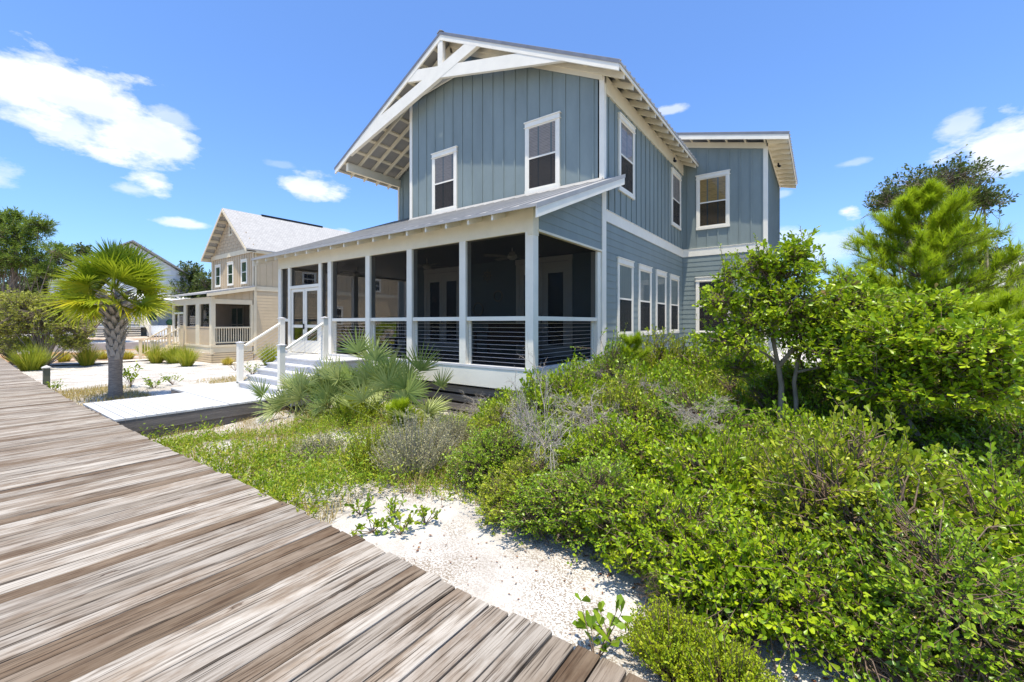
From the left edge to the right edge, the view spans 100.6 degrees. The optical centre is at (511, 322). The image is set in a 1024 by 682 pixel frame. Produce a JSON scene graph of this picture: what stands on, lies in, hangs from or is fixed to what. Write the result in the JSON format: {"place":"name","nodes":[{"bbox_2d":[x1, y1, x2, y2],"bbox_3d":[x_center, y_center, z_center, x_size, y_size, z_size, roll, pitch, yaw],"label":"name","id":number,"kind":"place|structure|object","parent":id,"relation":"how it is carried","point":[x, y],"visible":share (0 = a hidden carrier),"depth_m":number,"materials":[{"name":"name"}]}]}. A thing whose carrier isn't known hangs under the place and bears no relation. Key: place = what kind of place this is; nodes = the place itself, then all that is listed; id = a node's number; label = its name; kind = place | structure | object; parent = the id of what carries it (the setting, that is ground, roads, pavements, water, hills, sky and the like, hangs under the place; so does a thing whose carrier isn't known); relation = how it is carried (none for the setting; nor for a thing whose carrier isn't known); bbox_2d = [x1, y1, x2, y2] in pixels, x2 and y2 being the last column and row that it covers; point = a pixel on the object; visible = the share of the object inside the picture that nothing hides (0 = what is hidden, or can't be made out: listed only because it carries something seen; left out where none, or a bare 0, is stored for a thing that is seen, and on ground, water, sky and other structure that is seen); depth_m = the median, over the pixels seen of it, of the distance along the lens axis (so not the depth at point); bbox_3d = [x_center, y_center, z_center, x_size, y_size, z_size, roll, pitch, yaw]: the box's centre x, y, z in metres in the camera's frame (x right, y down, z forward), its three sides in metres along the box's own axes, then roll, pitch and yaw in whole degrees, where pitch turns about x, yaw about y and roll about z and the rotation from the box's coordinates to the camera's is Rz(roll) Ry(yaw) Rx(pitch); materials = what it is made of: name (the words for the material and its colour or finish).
{"place":"outdoors","nodes":[
{"label":"outdoors","id":0,"kind":"place"},
{"bbox_2d":[2,338,59,370],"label":"ornamental grass","id":1,"kind":"object","parent":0,"point":[31,359],"depth_m":19.72,"materials":[{"name":"plant"}]},
{"bbox_2d":[66,344,104,365],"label":"ornamental grass","id":2,"kind":"object","parent":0,"point":[86,357],"depth_m":22.21,"materials":[{"name":"plant"}]},
{"bbox_2d":[138,342,168,362],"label":"ornamental grass","id":3,"kind":"object","parent":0,"point":[152,356],"depth_m":23.69,"materials":[{"name":"plant"}]},
{"bbox_2d":[156,343,185,363],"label":"ornamental grass","id":4,"kind":"object","parent":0,"point":[169,359],"depth_m":23.68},
{"bbox_2d":[168,343,205,366],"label":"ornamental grass","id":5,"kind":"object","parent":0,"point":[186,358],"depth_m":21.76,"materials":[{"name":"plant"}]},
{"bbox_2d":[254,343,276,365],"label":"ornamental grass","id":6,"kind":"object","parent":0,"point":[264,357],"depth_m":21.30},
{"bbox_2d":[54,374,497,523],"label":"grass","id":7,"kind":"structure","parent":0,"point":[98,389],"depth_m":7.04,"materials":[{"name":"plant"}]},
{"bbox_2d":[0,334,1023,681],"bbox_3d":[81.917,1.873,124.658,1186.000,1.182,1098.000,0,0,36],"label":"ground","id":8,"kind":"structure","parent":0,"point":[548,598],"depth_m":3.30,"materials":[{"name":"sand"}]},
{"bbox_2d":[0,332,31,364],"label":"shrub","id":9,"kind":"object","parent":8,"relation":"on","point":[5,355],"visible":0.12,"depth_m":22.84,"materials":[{"name":"green plant"}]},
{"bbox_2d":[0,206,80,336],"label":"pine tree","id":10,"kind":"object","parent":8,"relation":"on","point":[15,232],"visible":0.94,"depth_m":32.66,"materials":[{"name":"green plant"}]},
{"bbox_2d":[0,242,92,294],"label":"oak tree","id":11,"kind":"object","parent":8,"relation":"on","point":[57,262],"visible":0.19,"depth_m":41.33,"materials":[{"name":"green plant"}]},
{"bbox_2d":[0,284,101,365],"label":"bush","id":12,"kind":"object","parent":8,"relation":"on","point":[19,314],"visible":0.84,"depth_m":21.32,"materials":[{"name":"green plant"}]},
{"bbox_2d":[17,341,171,352],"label":"kerb","id":13,"kind":"structure","parent":8,"relation":"on","point":[130,345],"depth_m":32.17,"materials":[{"name":"concrete"}]},
{"bbox_2d":[33,237,180,399],"bbox_3d":[-10.148,0.040,10.834,2.789,4.421,2.805,0,0,36],"label":"sabal palm","id":14,"kind":"object","parent":8,"relation":"on","point":[119,264],"visible":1,"depth_m":10.68,"materials":[{"name":"green plant"}]},
{"bbox_2d":[40,240,208,336],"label":"white house","id":15,"kind":"structure","parent":8,"relation":"on","point":[156,326],"depth_m":45.11,"materials":[{"name":"wood"}]},
{"bbox_2d":[138,325,183,358],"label":"tan house steps","id":16,"kind":"structure","parent":8,"relation":"on","point":[169,332],"depth_m":25.81,"materials":[{"name":"wood"}]},
{"bbox_2d":[163,260,210,326],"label":"oak tree","id":17,"kind":"object","parent":8,"relation":"on","point":[199,278],"visible":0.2,"depth_m":47.03,"materials":[{"name":"green plant"}]},
{"bbox_2d":[83,382,306,437],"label":"deck walk","id":18,"kind":"structure","parent":8,"relation":"on","point":[180,406],"depth_m":8.54,"materials":[{"name":"white wood"}]},
{"bbox_2d":[235,316,367,405],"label":"entry stairs","id":19,"kind":"structure","parent":18,"relation":"on","point":[271,372],"depth_m":10.66,"materials":[{"name":"white paint"}]},
{"bbox_2d":[164,208,397,362],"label":"tan house","id":20,"kind":"structure","parent":8,"relation":"on","point":[242,301],"depth_m":26.79,"materials":[{"name":"wood"}]},
{"bbox_2d":[227,261,233,285],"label":"window","id":21,"kind":"structure","parent":20,"relation":"in","point":[230,265],"depth_m":27.21,"materials":[{"name":"white paint"}]},
{"bbox_2d":[231,306,243,341],"bbox_3d":[-17.164,0.100,26.564,1.800,2.300,0.055,0,0,36],"label":"french door","id":22,"kind":"structure","parent":20,"relation":"in","point":[237,312],"depth_m":26.55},
{"bbox_2d":[241,258,247,283],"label":"window","id":23,"kind":"structure","parent":20,"relation":"in","point":[244,262],"depth_m":26.00,"materials":[{"name":"white paint"}]},
{"bbox_2d":[247,366,327,424],"bbox_3d":[-4.567,1.488,9.062,1.654,1.215,1.585,0,0,-3],"label":"saw palmetto","id":24,"kind":"object","parent":8,"relation":"on","point":[273,407],"visible":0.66,"depth_m":8.76,"materials":[{"name":"green plant"}]},
{"bbox_2d":[286,432,348,463],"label":"rosemary bush","id":25,"kind":"object","parent":8,"relation":"on","point":[315,444],"visible":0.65,"depth_m":6.05,"materials":[{"name":"grey plant"}]},
{"bbox_2d":[274,354,365,412],"bbox_3d":[-3.940,1.331,9.561,1.550,1.358,2.263,0,0,8],"label":"saw palmetto","id":26,"kind":"object","parent":8,"relation":"on","point":[297,394],"visible":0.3,"depth_m":8.83,"materials":[{"name":"green plant"}]},
{"bbox_2d":[289,378,361,425],"bbox_3d":[-3.727,1.492,8.301,1.155,0.998,1.714,0,0,12],"label":"saw palmetto","id":27,"kind":"object","parent":8,"relation":"on","point":[322,401],"visible":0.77,"depth_m":8.27,"materials":[{"name":"green plant"}]},
{"bbox_2d":[138,400,545,518],"bbox_3d":[-2.417,1.663,6.843,7.936,0.920,4.702,0,0,36],"label":"ground cover","id":28,"kind":"object","parent":8,"relation":"on","point":[323,476],"visible":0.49,"depth_m":5.27,"materials":[{"name":"green plant"}]},
{"bbox_2d":[309,363,385,399],"bbox_3d":[-3.541,1.423,9.405,1.638,1.106,1.573,0,0,9],"label":"saw palmetto","id":29,"kind":"object","parent":8,"relation":"on","point":[349,385],"visible":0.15,"depth_m":9.29,"materials":[{"name":"green plant"}]},
{"bbox_2d":[330,387,384,425],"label":"heath bush","id":30,"kind":"object","parent":8,"relation":"on","point":[368,410],"visible":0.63,"depth_m":8.02,"materials":[{"name":"green plant"}]},
{"bbox_2d":[344,492,375,514],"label":"plant","id":31,"kind":"object","parent":8,"relation":"on","point":[367,504],"visible":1,"depth_m":4.03,"materials":[{"name":"green plant"}]},
{"bbox_2d":[329,417,398,480],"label":"heath bush","id":32,"kind":"object","parent":8,"relation":"on","point":[365,448],"visible":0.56,"depth_m":5.16,"materials":[{"name":"green plant"}]},
{"bbox_2d":[350,509,391,537],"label":"plant","id":33,"kind":"object","parent":8,"relation":"on","point":[377,522],"visible":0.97,"depth_m":3.58,"materials":[{"name":"green plant"}]},
{"bbox_2d":[314,326,441,420],"bbox_3d":[-2.705,1.006,8.732,2.556,1.930,2.139,0,0,-22],"label":"saw palmetto","id":34,"kind":"object","parent":8,"relation":"on","point":[377,356],"visible":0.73,"depth_m":8.63,"materials":[{"name":"green plant"}]},
{"bbox_2d":[329,362,452,425],"bbox_3d":[-2.197,1.316,8.079,2.134,1.295,2.446,0,0,36],"label":"saw palmetto","id":35,"kind":"object","parent":8,"relation":"on","point":[407,386],"visible":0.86,"depth_m":7.74,"materials":[{"name":"green plant"}]},
{"bbox_2d":[383,494,406,516],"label":"plant","id":36,"kind":"object","parent":8,"relation":"on","point":[390,506],"visible":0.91,"depth_m":3.92,"materials":[{"name":"green plant"}]},
{"bbox_2d":[379,509,417,534],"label":"plant","id":37,"kind":"object","parent":8,"relation":"on","point":[409,520],"visible":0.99,"depth_m":3.61,"materials":[{"name":"green plant"}]},
{"bbox_2d":[382,396,418,427],"bbox_3d":[-2.004,1.602,7.629,0.712,0.657,0.730,0,0,36],"label":"young pine","id":38,"kind":"object","parent":8,"relation":"on","point":[402,404],"visible":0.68,"depth_m":7.56,"materials":[{"name":"plant"}]},
{"bbox_2d":[366,406,461,481],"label":"rosemary bush","id":39,"kind":"object","parent":8,"relation":"on","point":[429,450],"visible":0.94,"depth_m":4.93,"materials":[{"name":"grey plant"}]},
{"bbox_2d":[413,504,440,524],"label":"plant","id":40,"kind":"object","parent":8,"relation":"on","point":[423,514],"visible":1,"depth_m":3.75,"materials":[{"name":"green plant"}]},
{"bbox_2d":[420,409,475,451],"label":"rosemary bush","id":41,"kind":"object","parent":8,"relation":"on","point":[455,425],"visible":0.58,"depth_m":6.42,"materials":[{"name":"grey plant"}]},
{"bbox_2d":[459,385,512,420],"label":"dead branches","id":42,"kind":"object","parent":8,"relation":"on","point":[471,411],"visible":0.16,"depth_m":8.29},
{"bbox_2d":[441,411,540,490],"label":"oak shrub","id":43,"kind":"object","parent":8,"relation":"on","point":[492,450],"visible":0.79,"depth_m":4.60,"materials":[{"name":"green plant"}]},
{"bbox_2d":[468,385,523,440],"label":"oak shrub","id":44,"kind":"object","parent":8,"relation":"on","point":[477,416],"visible":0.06,"depth_m":7.06,"materials":[{"name":"green plant"}]},
{"bbox_2d":[467,400,544,444],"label":"oak shrub","id":45,"kind":"object","parent":8,"relation":"on","point":[487,421],"visible":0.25,"depth_m":6.20,"materials":[{"name":"green plant"}]},
{"bbox_2d":[457,443,581,534],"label":"oak shrub","id":46,"kind":"object","parent":8,"relation":"on","point":[493,498],"visible":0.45,"depth_m":3.90,"materials":[{"name":"green plant"}]},
{"bbox_2d":[496,334,583,471],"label":"dead branches","id":47,"kind":"object","parent":46,"relation":"on","point":[529,429],"visible":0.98,"depth_m":4.27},
{"bbox_2d":[251,30,797,414],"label":"beach house","id":48,"kind":"structure","parent":8,"relation":"on","point":[605,192],"depth_m":12.32,"materials":[{"name":"blue"}]},
{"bbox_2d":[291,288,304,351],"bbox_3d":[-6.571,-0.070,13.081,0.790,1.940,0.040,0,0,36],"label":"screen door","id":49,"kind":"structure","parent":48,"relation":"in","point":[293,326],"depth_m":13.11,"materials":[{"name":"white paint"}]},
{"bbox_2d":[305,287,317,353],"bbox_3d":[-5.916,-0.070,12.605,0.790,1.940,0.040,0,0,36],"label":"screen door","id":50,"kind":"structure","parent":48,"relation":"in","point":[307,326],"depth_m":12.68,"materials":[{"name":"white paint"}]},
{"bbox_2d":[376,315,395,344],"bbox_3d":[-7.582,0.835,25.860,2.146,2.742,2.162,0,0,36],"label":"porch chair","id":51,"kind":"object","parent":48,"relation":"on","point":[388,325],"visible":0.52,"depth_m":25.70,"materials":[{"name":"green"}]},
{"bbox_2d":[385,321,406,351],"bbox_3d":[-3.627,0.405,13.296,0.500,1.029,0.450,0,0,36],"label":"porch chair","id":52,"kind":"object","parent":48,"relation":"on","point":[396,338],"visible":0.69,"depth_m":13.38,"materials":[{"name":"black paint"}]},
{"bbox_2d":[424,266,458,350],"bbox_3d":[-2.230,-0.430,13.740,1.760,2.680,0.070,0,0,36],"label":"french door","id":53,"kind":"structure","parent":48,"relation":"in","point":[441,290],"depth_m":13.74,"materials":[{"name":"white paint"}]},
{"bbox_2d":[431,145,457,213],"bbox_3d":[-2.191,-4.570,13.708,1.160,2.000,0.075,0,0,36],"label":"window","id":54,"kind":"structure","parent":48,"relation":"in","point":[437,157],"depth_m":13.71,"materials":[{"name":"white paint"}]},
{"bbox_2d":[474,324,538,357],"bbox_3d":[-0.169,0.474,11.587,1.725,0.889,0.650,0,0,36],"label":"porch bench","id":55,"kind":"object","parent":48,"relation":"on","point":[518,330],"visible":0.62,"depth_m":11.77,"materials":[{"name":"brown wood"}]},
{"bbox_2d":[524,111,560,193],"bbox_3d":[0.811,-4.570,11.528,1.160,2.000,0.075,0,0,36],"label":"window","id":56,"kind":"structure","parent":48,"relation":"in","point":[531,127],"depth_m":11.53,"materials":[{"name":"white paint"}]},
{"bbox_2d":[515,254,572,357],"bbox_3d":[0.840,-0.430,11.509,1.810,2.680,0.070,0,0,36],"label":"french door","id":57,"kind":"structure","parent":48,"relation":"in","point":[555,283],"depth_m":11.34,"materials":[{"name":"white paint"}]},
{"bbox_2d":[616,256,634,336],"bbox_3d":[3.112,-0.680,11.620,0.075,2.120,1.200,0,0,36],"label":"window","id":58,"kind":"structure","parent":48,"relation":"in","point":[625,267],"depth_m":11.64,"materials":[{"name":"white paint"}]},
{"bbox_2d":[617,112,635,199],"bbox_3d":[3.171,-4.540,11.701,0.075,2.060,1.200,0,0,36],"label":"window","id":59,"kind":"structure","parent":48,"relation":"in","point":[628,129],"depth_m":11.70,"materials":[{"name":"white paint"}]},
{"bbox_2d":[638,263,652,335],"bbox_3d":[4.052,-0.680,12.915,0.075,2.120,1.200,0,0,36],"label":"window","id":60,"kind":"structure","parent":48,"relation":"in","point":[645,272],"depth_m":12.90,"materials":[{"name":"white paint"}]},
{"bbox_2d":[655,269,667,333],"bbox_3d":[4.993,-0.680,14.209,0.075,2.120,1.160,0,0,36],"label":"window","id":61,"kind":"structure","parent":48,"relation":"in","point":[661,276],"depth_m":14.23,"materials":[{"name":"white paint"}]},
{"bbox_2d":[669,273,679,332],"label":"window","id":62,"kind":"structure","parent":48,"relation":"in","point":[674,279],"depth_m":15.54,"materials":[{"name":"white paint"}]},
{"bbox_2d":[671,167,681,230],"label":"window","id":63,"kind":"structure","parent":48,"relation":"in","point":[676,180],"depth_m":15.65,"materials":[{"name":"white paint"}]},
{"bbox_2d":[695,169,730,230],"bbox_3d":[7.468,-4.550,15.825,1.200,2.080,0.075,0,0,36],"label":"window","id":64,"kind":"structure","parent":48,"relation":"in","point":[724,175],"depth_m":15.83,"materials":[{"name":"white paint"}]},
{"bbox_2d":[695,276,730,333],"bbox_3d":[7.476,-0.650,15.819,1.260,2.160,0.075,0,0,36],"label":"window","id":65,"kind":"structure","parent":48,"relation":"in","point":[700,281],"depth_m":16.02,"materials":[{"name":"white paint"}]},
{"bbox_2d":[499,410,591,458],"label":"oak shrub","id":66,"kind":"object","parent":8,"relation":"on","point":[567,434],"visible":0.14,"depth_m":5.50,"materials":[{"name":"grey plant"}]},
{"bbox_2d":[496,350,615,425],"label":"oak shrub","id":67,"kind":"object","parent":8,"relation":"on","point":[558,382],"visible":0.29,"depth_m":6.57,"materials":[{"name":"green plant"}]},
{"bbox_2d":[489,449,658,565],"bbox_3d":[0.618,1.412,3.515,1.478,0.916,1.377,0,0,-33],"label":"oak shrub","id":68,"kind":"object","parent":8,"relation":"on","point":[543,512],"visible":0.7,"depth_m":3.36,"materials":[{"name":"green plant"}]},
{"bbox_2d":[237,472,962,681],"bbox_3d":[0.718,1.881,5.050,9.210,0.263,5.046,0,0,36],"label":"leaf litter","id":69,"kind":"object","parent":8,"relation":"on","point":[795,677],"visible":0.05,"depth_m":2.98,"materials":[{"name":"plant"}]},
{"bbox_2d":[572,593,632,656],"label":"plant","id":70,"kind":"object","parent":8,"relation":"on","point":[581,622],"visible":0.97,"depth_m":2.28,"materials":[{"name":"green plant"}]},
{"bbox_2d":[564,324,642,394],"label":"oak shrub","id":71,"kind":"object","parent":8,"relation":"on","point":[607,365],"visible":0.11,"depth_m":7.72,"materials":[{"name":"green plant"}]},
{"bbox_2d":[549,403,677,495],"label":"oak shrub","id":72,"kind":"object","parent":8,"relation":"on","point":[632,441],"visible":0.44,"depth_m":4.37,"materials":[{"name":"green plant"}]},
{"bbox_2d":[552,384,639,438],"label":"dead branches","id":73,"kind":"object","parent":72,"relation":"on","point":[590,421],"visible":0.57,"depth_m":4.91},
{"bbox_2d":[550,368,678,437],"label":"oak shrub","id":74,"kind":"object","parent":8,"relation":"on","point":[622,396],"visible":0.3,"depth_m":5.68,"materials":[{"name":"green plant"}]},
{"bbox_2d":[593,601,644,642],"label":"plant","id":75,"kind":"object","parent":8,"relation":"on","point":[600,620],"visible":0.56,"depth_m":2.39,"materials":[{"name":"green plant"}]},
{"bbox_2d":[609,331,654,375],"bbox_3d":[2.251,1.035,8.349,1.174,1.913,1.400,0,0,36],"label":"young pine","id":76,"kind":"object","parent":8,"relation":"on","point":[629,341],"visible":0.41,"depth_m":8.17,"materials":[{"name":"plant"}]},
{"bbox_2d":[584,350,715,418],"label":"oak shrub","id":77,"kind":"object","parent":8,"relation":"on","point":[654,374],"visible":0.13,"depth_m":6.76,"materials":[{"name":"green plant"}]},
{"bbox_2d":[614,374,684,398],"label":"dead branches","id":78,"kind":"object","parent":77,"relation":"on","point":[643,383],"visible":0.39,"depth_m":6.35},
{"bbox_2d":[622,324,695,378],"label":"oak shrub","id":79,"kind":"object","parent":8,"relation":"on","point":[659,353],"visible":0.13,"depth_m":9.09,"materials":[{"name":"green plant"}]},
{"bbox_2d":[561,466,784,654],"bbox_3d":[1.069,1.484,3.031,1.555,0.937,1.213,0,0,38],"label":"oak shrub","id":80,"kind":"object","parent":8,"relation":"on","point":[638,544],"visible":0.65,"depth_m":2.83,"materials":[{"name":"green plant"}]},
{"bbox_2d":[619,592,729,681],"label":"heath bush","id":81,"kind":"object","parent":8,"relation":"on","point":[660,636],"visible":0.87,"depth_m":2.15,"materials":[{"name":"green plant"}]},
{"bbox_2d":[627,360,780,483],"bbox_3d":[2.270,1.233,4.992,1.863,1.604,2.000,0,0,-3],"label":"oak shrub","id":82,"kind":"object","parent":8,"relation":"on","point":[745,420],"visible":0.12,"depth_m":4.85,"materials":[{"name":"green plant"}]},
{"bbox_2d":[665,393,736,436],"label":"dead branches","id":83,"kind":"object","parent":82,"relation":"on","point":[698,417],"visible":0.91,"depth_m":4.38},
{"bbox_2d":[624,545,796,656],"bbox_3d":[1.098,1.716,2.508,1.015,0.680,0.765,0,0,36],"label":"shrub","id":84,"kind":"object","parent":8,"relation":"on","point":[643,587],"visible":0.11,"depth_m":2.56,"materials":[{"name":"plant"}]},
{"bbox_2d":[641,410,791,551],"bbox_3d":[1.869,1.391,3.823,1.541,1.115,2.013,0,0,17],"label":"oak shrub","id":85,"kind":"object","parent":8,"relation":"on","point":[685,452],"visible":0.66,"depth_m":3.60,"materials":[{"name":"green plant"}]},
{"bbox_2d":[668,326,774,403],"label":"oak shrub","id":86,"kind":"object","parent":8,"relation":"on","point":[700,360],"visible":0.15,"depth_m":8.25,"materials":[{"name":"green plant"}]},
{"bbox_2d":[675,362,769,431],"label":"oak shrub","id":87,"kind":"object","parent":8,"relation":"on","point":[730,388],"visible":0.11,"depth_m":6.43,"materials":[{"name":"green plant"}]},
{"bbox_2d":[675,625,785,681],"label":"heath bush","id":88,"kind":"object","parent":8,"relation":"on","point":[747,667],"visible":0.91,"depth_m":1.99,"materials":[{"name":"green plant"}]},
{"bbox_2d":[682,422,781,509],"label":"heath bush","id":89,"kind":"object","parent":8,"relation":"on","point":[746,445],"visible":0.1,"depth_m":3.55,"materials":[{"name":"green plant"}]},
{"bbox_2d":[730,344,851,434],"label":"oak shrub","id":90,"kind":"object","parent":8,"relation":"on","point":[765,396],"visible":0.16,"depth_m":5.61,"materials":[{"name":"green plant"}]},
{"bbox_2d":[628,499,962,681],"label":"oak shrub","id":91,"kind":"object","parent":8,"relation":"on","point":[769,601],"visible":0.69,"depth_m":2.30,"materials":[{"name":"green plant"}]},
{"bbox_2d":[690,225,907,424],"bbox_3d":[3.526,0.433,5.307,2.288,3.292,1.776,0,0,36],"label":"tall oak shrub","id":92,"kind":"object","parent":8,"relation":"on","point":[783,309],"visible":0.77,"depth_m":5.20,"materials":[{"name":"green plant"}]},
{"bbox_2d":[711,393,897,482],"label":"oak shrub","id":93,"kind":"object","parent":8,"relation":"on","point":[791,421],"visible":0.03,"depth_m":4.24,"materials":[{"name":"green plant"}]},
{"bbox_2d":[730,396,1021,587],"bbox_3d":[2.502,1.238,2.970,1.810,1.433,2.030,0,0,27],"label":"oak shrub","id":94,"kind":"object","parent":8,"relation":"on","point":[828,477],"visible":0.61,"depth_m":2.66,"materials":[{"name":"green plant"}]},
{"bbox_2d":[804,395,951,460],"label":"oak shrub","id":95,"kind":"object","parent":8,"relation":"on","point":[896,437],"visible":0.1,"depth_m":4.60,"materials":[{"name":"green plant"}]},
{"bbox_2d":[782,461,1023,681],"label":"oak shrub","id":96,"kind":"object","parent":8,"relation":"on","point":[987,616],"visible":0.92,"depth_m":1.97,"materials":[{"name":"green plant"}]},
{"bbox_2d":[787,282,1023,464],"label":"spreading oak","id":97,"kind":"object","parent":8,"relation":"on","point":[934,333],"visible":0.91,"depth_m":4.20,"materials":[{"name":"green plant"}]},
{"bbox_2d":[816,173,1023,359],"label":"young pine","id":98,"kind":"object","parent":8,"relation":"on","point":[945,221],"visible":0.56,"depth_m":7.08,"materials":[{"name":"plant"}]},
{"bbox_2d":[860,433,1023,511],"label":"oak shrub","id":99,"kind":"object","parent":8,"relation":"on","point":[954,472],"visible":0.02,"depth_m":3.39,"materials":[{"name":"green plant"}]},
{"bbox_2d":[861,144,1023,379],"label":"dark oak tree","id":100,"kind":"object","parent":8,"relation":"on","point":[960,178],"visible":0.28,"depth_m":13.19,"materials":[{"name":"green plant"}]},
{"bbox_2d":[876,436,1023,635],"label":"oak shrub","id":101,"kind":"object","parent":8,"relation":"on","point":[1005,507],"visible":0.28,"depth_m":2.55,"materials":[{"name":"green plant"}]},
{"bbox_2d":[911,401,1023,494],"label":"oak shrub","id":102,"kind":"object","parent":8,"relation":"on","point":[1011,448],"visible":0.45,"depth_m":4.08,"materials":[{"name":"green plant"}]},
{"bbox_2d":[939,285,1023,396],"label":"young pine","id":103,"kind":"object","parent":8,"relation":"on","point":[1007,301],"visible":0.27,"depth_m":5.76,"materials":[{"name":"plant"}]},
{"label":"boardwalk joists","id":104,"kind":"structure","parent":8,"relation":"on","visible":0},
{"bbox_2d":[0,357,647,681],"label":"boardwalk","id":105,"kind":"structure","parent":104,"relation":"on","point":[128,555],"depth_m":2.64,"materials":[{"name":"brown wood"}]},
{"bbox_2d":[0,0,1023,298],"label":"sky","id":106,"kind":"structure","parent":0,"point":[140,121],"materials":[{"name":"blue"}]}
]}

